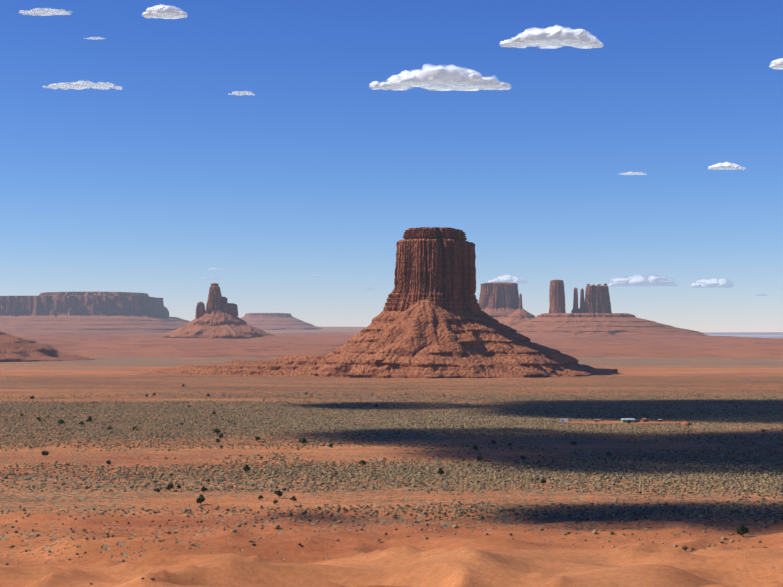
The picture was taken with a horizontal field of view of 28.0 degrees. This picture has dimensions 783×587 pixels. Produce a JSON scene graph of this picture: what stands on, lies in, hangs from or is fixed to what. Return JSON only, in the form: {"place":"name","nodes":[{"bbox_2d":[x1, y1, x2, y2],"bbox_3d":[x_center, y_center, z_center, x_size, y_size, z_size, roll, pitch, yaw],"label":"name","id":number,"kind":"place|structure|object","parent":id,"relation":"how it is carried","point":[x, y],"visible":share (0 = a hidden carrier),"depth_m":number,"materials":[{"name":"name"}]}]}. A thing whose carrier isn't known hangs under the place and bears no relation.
{"place":"outdoors","nodes":[
{"label":"outdoors","id":0,"kind":"place"},
{"bbox_2d":[19,8,71,15],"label":"cloud","id":1,"kind":"structure","parent":0,"point":[42,12],"depth_m":12647.33,"materials":[{"name":"white"}]},
{"bbox_2d":[0,331,94,361],"bbox_3d":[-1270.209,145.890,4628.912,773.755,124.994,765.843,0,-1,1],"label":"hill","id":2,"kind":"structure","parent":0,"point":[13,348],"depth_m":4498.85,"materials":[{"name":"red stone"}]},
{"bbox_2d":[43,81,121,89],"bbox_3d":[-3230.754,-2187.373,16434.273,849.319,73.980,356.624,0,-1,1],"label":"cloud","id":3,"kind":"structure","parent":0,"point":[77,85],"depth_m":16381.32,"materials":[{"name":"white"}]},
{"bbox_2d":[84,37,105,38],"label":"cloud","id":4,"kind":"structure","parent":0,"point":[95,38],"depth_m":13788.20,"materials":[{"name":"white"}]},
{"bbox_2d":[142,4,187,18],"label":"cloud","id":5,"kind":"structure","parent":0,"point":[165,12],"depth_m":12690.00,"materials":[{"name":"white"}]},
{"bbox_2d":[6,333,358,336],"bbox_3d":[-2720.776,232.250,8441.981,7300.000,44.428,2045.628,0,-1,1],"label":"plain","id":6,"kind":"structure","parent":0,"point":[275,334],"depth_m":7996.79,"materials":[{"name":"red stone"}]},
{"bbox_2d":[200,276,218,278],"bbox_3d":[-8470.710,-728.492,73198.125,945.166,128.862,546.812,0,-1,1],"label":"cloud","id":7,"kind":"structure","parent":0,"point":[211,277],"depth_m":73005.46,"materials":[{"name":"white"}]},
{"bbox_2d":[228,91,254,94],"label":"cloud","id":8,"kind":"structure","parent":0,"point":[241,93],"depth_m":16917.94,"materials":[{"name":"white"}]},
{"bbox_2d":[79,378,639,387],"bbox_3d":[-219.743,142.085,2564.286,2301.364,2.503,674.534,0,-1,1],"label":"dirt track","id":9,"kind":"structure","parent":0,"point":[565,387],"depth_m":2227.60,"materials":[{"name":"brown soil"}]},
{"bbox_2d":[0,327,782,586],"bbox_3d":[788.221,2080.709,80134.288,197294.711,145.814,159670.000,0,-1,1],"label":"terrain","id":10,"kind":"structure","parent":0,"point":[466,555],"depth_m":709.43,"materials":[{"name":"orange sand"}]},
{"bbox_2d":[0,295,189,332],"bbox_3d":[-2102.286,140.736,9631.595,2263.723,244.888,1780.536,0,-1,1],"label":"mesa","id":11,"kind":"structure","parent":10,"relation":"on","point":[79,314],"depth_m":9148.50,"materials":[{"name":"red stone"}]},
{"bbox_2d":[39,291,148,296],"bbox_3d":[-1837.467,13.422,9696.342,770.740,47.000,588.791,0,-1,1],"label":"mesa top","id":12,"kind":"object","parent":11,"relation":"on","point":[90,293],"visible":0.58,"depth_m":9487.00,"materials":[{"name":"red stone"}]},
{"bbox_2d":[166,483,173,490],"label":"juniper tree","id":13,"kind":"object","parent":10,"relation":"on","point":[170,485],"visible":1,"depth_m":766.17,"materials":[{"name":"green plant"}]},
{"bbox_2d":[196,494,204,504],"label":"juniper tree","id":14,"kind":"object","parent":10,"relation":"on","point":[200,499],"visible":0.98,"depth_m":703.94,"materials":[{"name":"green plant"}]},
{"bbox_2d":[243,464,250,472],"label":"juniper tree","id":15,"kind":"object","parent":10,"relation":"on","point":[247,468],"visible":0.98,"depth_m":870.91,"materials":[{"name":"green plant"}]},
{"bbox_2d":[274,490,281,497],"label":"juniper tree","id":16,"kind":"object","parent":10,"relation":"on","point":[278,493],"visible":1,"depth_m":732.13,"materials":[{"name":"green plant"}]},
{"bbox_2d":[240,313,322,329],"bbox_3d":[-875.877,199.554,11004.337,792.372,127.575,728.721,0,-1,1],"label":"mesa","id":17,"kind":"structure","parent":10,"relation":"on","point":[274,321],"depth_m":10805.79,"materials":[{"name":"red stone"}]},
{"bbox_2d":[299,438,306,442],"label":"juniper tree","id":18,"kind":"object","parent":10,"relation":"on","point":[302,440],"visible":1,"depth_m":1078.53,"materials":[{"name":"green plant"}]},
{"bbox_2d":[142,352,622,376],"bbox_3d":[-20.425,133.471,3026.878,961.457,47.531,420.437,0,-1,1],"label":"butte shelf","id":19,"kind":"object","parent":10,"relation":"on","point":[296,366],"visible":0.21,"depth_m":2923.33,"materials":[{"name":"red stone"}]},
{"bbox_2d":[437,468,443,475],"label":"juniper tree","id":20,"kind":"object","parent":10,"relation":"on","point":[440,471],"visible":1,"depth_m":848.85,"materials":[{"name":"green plant"}]},
{"bbox_2d":[312,227,590,377],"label":"butte","id":21,"kind":"object","parent":10,"relation":"on","point":[435,265],"visible":0.85,"depth_m":2903.68,"materials":[{"name":"red stone"}]},
{"bbox_2d":[371,299,474,377],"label":"talus slope","id":22,"kind":"structure","parent":21,"relation":"on","point":[418,326],"depth_m":2829.88,"materials":[{"name":"brown stone"}]},
{"bbox_2d":[478,282,535,322],"bbox_3d":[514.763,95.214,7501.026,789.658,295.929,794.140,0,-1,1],"label":"butte","id":23,"kind":"object","parent":10,"relation":"on","point":[499,301],"visible":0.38,"depth_m":7397.72,"materials":[{"name":"red stone"}]},
{"bbox_2d":[500,293,534,326],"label":"rock spire","id":24,"kind":"structure","parent":10,"relation":"on","point":[520,315],"depth_m":7142.09,"materials":[{"name":"red stone"}]},
{"bbox_2d":[340,418,738,419],"bbox_3d":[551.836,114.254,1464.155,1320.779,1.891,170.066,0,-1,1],"label":"homestead dirt track","id":25,"kind":"object","parent":10,"relation":"on","point":[469,419],"visible":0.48,"depth_m":1412.44,"materials":[{"name":"brown soil"}]},
{"bbox_2d":[511,313,708,336],"bbox_3d":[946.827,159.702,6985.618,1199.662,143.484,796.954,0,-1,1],"label":"pedestal","id":26,"kind":"object","parent":10,"relation":"on","point":[588,324],"visible":0.6,"depth_m":6799.32,"materials":[{"name":"red stone"}]},
{"bbox_2d":[549,280,565,312],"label":"rock butte","id":27,"kind":"object","parent":26,"relation":"on","point":[557,297],"visible":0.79,"depth_m":6958.77,"materials":[{"name":"red stone"}]},
{"bbox_2d":[571,308,584,312],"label":"rock ledge","id":28,"kind":"object","parent":26,"relation":"on","point":[578,310],"visible":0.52,"depth_m":6981.19,"materials":[{"name":"red stone"}]},
{"bbox_2d":[573,287,577,308],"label":"rock spire","id":29,"kind":"structure","parent":28,"relation":"on","point":[575,301],"depth_m":6996.30,"materials":[{"name":"red stone"}]},
{"bbox_2d":[580,288,583,308],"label":"rock spire","id":30,"kind":"structure","parent":28,"relation":"on","point":[582,299],"depth_m":6990.64,"materials":[{"name":"red stone"}]},
{"bbox_2d":[584,285,611,312],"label":"castle butte","id":31,"kind":"object","parent":26,"relation":"on","point":[597,298],"visible":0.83,"depth_m":6954.95,"materials":[{"name":"red stone"}]},
{"bbox_2d":[621,418,634,422],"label":"green house","id":32,"kind":"structure","parent":10,"relation":"on","point":[623,420],"depth_m":1366.75,"materials":[{"name":"green paint"}]},
{"bbox_2d":[681,421,691,424],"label":"earth hogan","id":33,"kind":"structure","parent":10,"relation":"on","point":[685,423],"depth_m":1326.93,"materials":[{"name":"brown soil"}]},
{"bbox_2d":[735,524,749,536],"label":"bush","id":34,"kind":"object","parent":10,"relation":"on","point":[743,530],"visible":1,"depth_m":601.94,"materials":[{"name":"green plant"}]},
{"bbox_2d":[0,386,782,583],"bbox_3d":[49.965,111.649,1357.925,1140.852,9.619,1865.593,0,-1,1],"label":"desert scrub","id":35,"kind":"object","parent":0,"point":[532,428],"depth_m":1103.17,"materials":[{"name":"green plant"}]},
{"bbox_2d":[0,0,782,331],"label":"sky","id":36,"kind":"structure","parent":0,"point":[164,179],"materials":[{"name":"blue"}]},
{"bbox_2d":[21,335,782,358],"bbox_3d":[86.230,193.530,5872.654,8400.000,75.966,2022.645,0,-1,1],"label":"desert plain","id":37,"kind":"structure","parent":0,"point":[673,346],"depth_m":5591.03,"materials":[{"name":"red stone"}]},
{"bbox_2d":[182,319,196,327],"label":"rock slope","id":38,"kind":"structure","parent":37,"relation":"on","point":[189,323],"depth_m":6637.43,"materials":[{"name":"brown stone"}]},
{"bbox_2d":[163,309,274,338],"bbox_3d":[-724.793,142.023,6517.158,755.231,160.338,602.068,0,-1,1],"label":"talus slope","id":39,"kind":"structure","parent":37,"relation":"on","point":[219,323],"depth_m":6408.68,"materials":[{"name":"brown stone"}]},
{"bbox_2d":[195,302,204,318],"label":"rock spire","id":40,"kind":"structure","parent":39,"relation":"on","point":[200,309],"depth_m":6656.92,"materials":[{"name":"brown stone"}]},
{"bbox_2d":[205,283,222,313],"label":"rock spire","id":41,"kind":"structure","parent":39,"relation":"on","point":[214,302],"depth_m":6486.80,"materials":[{"name":"brown stone"}]},
{"bbox_2d":[222,303,237,315],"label":"butte","id":42,"kind":"object","parent":39,"relation":"on","point":[231,309],"visible":0.62,"depth_m":6489.35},
{"bbox_2d":[222,297,227,303],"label":"rock outcrop","id":43,"kind":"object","parent":42,"relation":"on","point":[224,300],"depth_m":6523.76,"materials":[{"name":"red stone"}]},
{"bbox_2d":[369,65,511,90],"bbox_3d":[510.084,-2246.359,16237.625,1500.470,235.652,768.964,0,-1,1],"label":"cloud","id":44,"kind":"structure","parent":0,"point":[441,78],"depth_m":16088.26,"materials":[{"name":"white"}]},
{"bbox_2d":[488,274,527,283],"bbox_3d":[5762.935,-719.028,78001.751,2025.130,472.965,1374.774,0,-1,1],"label":"cloud","id":45,"kind":"structure","parent":0,"point":[510,278],"depth_m":77486.36,"materials":[{"name":"white"}]},
{"bbox_2d":[499,25,602,48],"bbox_3d":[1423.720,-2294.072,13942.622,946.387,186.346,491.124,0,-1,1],"label":"cloud","id":46,"kind":"structure","parent":0,"point":[554,37],"depth_m":13821.10,"materials":[{"name":"white"}]},
{"bbox_2d":[564,421,681,423],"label":"homestead yard","id":47,"kind":"structure","parent":0,"point":[609,422],"depth_m":1367.03,"materials":[{"name":"brown soil"}]},
{"bbox_2d":[618,172,646,174],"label":"cloud","id":48,"kind":"structure","parent":0,"point":[633,173],"depth_m":25424.03,"materials":[{"name":"white"}]},
{"bbox_2d":[607,273,677,286],"bbox_3d":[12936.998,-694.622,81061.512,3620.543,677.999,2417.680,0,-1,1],"label":"cloud","id":49,"kind":"structure","parent":0,"point":[636,279],"depth_m":80230.52,"materials":[{"name":"white"}]},
{"bbox_2d":[690,278,733,287],"bbox_3d":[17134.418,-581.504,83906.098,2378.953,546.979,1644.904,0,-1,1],"label":"cloud","id":50,"kind":"structure","parent":0,"point":[713,283],"depth_m":83453.95,"materials":[{"name":"white"}]},
{"bbox_2d":[708,162,745,169],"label":"cloud","id":51,"kind":"structure","parent":0,"point":[728,166],"depth_m":24424.03,"materials":[{"name":"white"}]},
{"bbox_2d":[701,332,782,334],"bbox_3d":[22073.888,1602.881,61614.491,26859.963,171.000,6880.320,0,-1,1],"label":"mesa","id":52,"kind":"structure","parent":0,"point":[743,333],"depth_m":59493.76,"materials":[{"name":"grey stone"}]},
{"bbox_2d":[769,58,782,68],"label":"cloud","id":53,"kind":"structure","parent":0,"point":[776,64],"depth_m":15106.47,"materials":[{"name":"white"}]}
]}

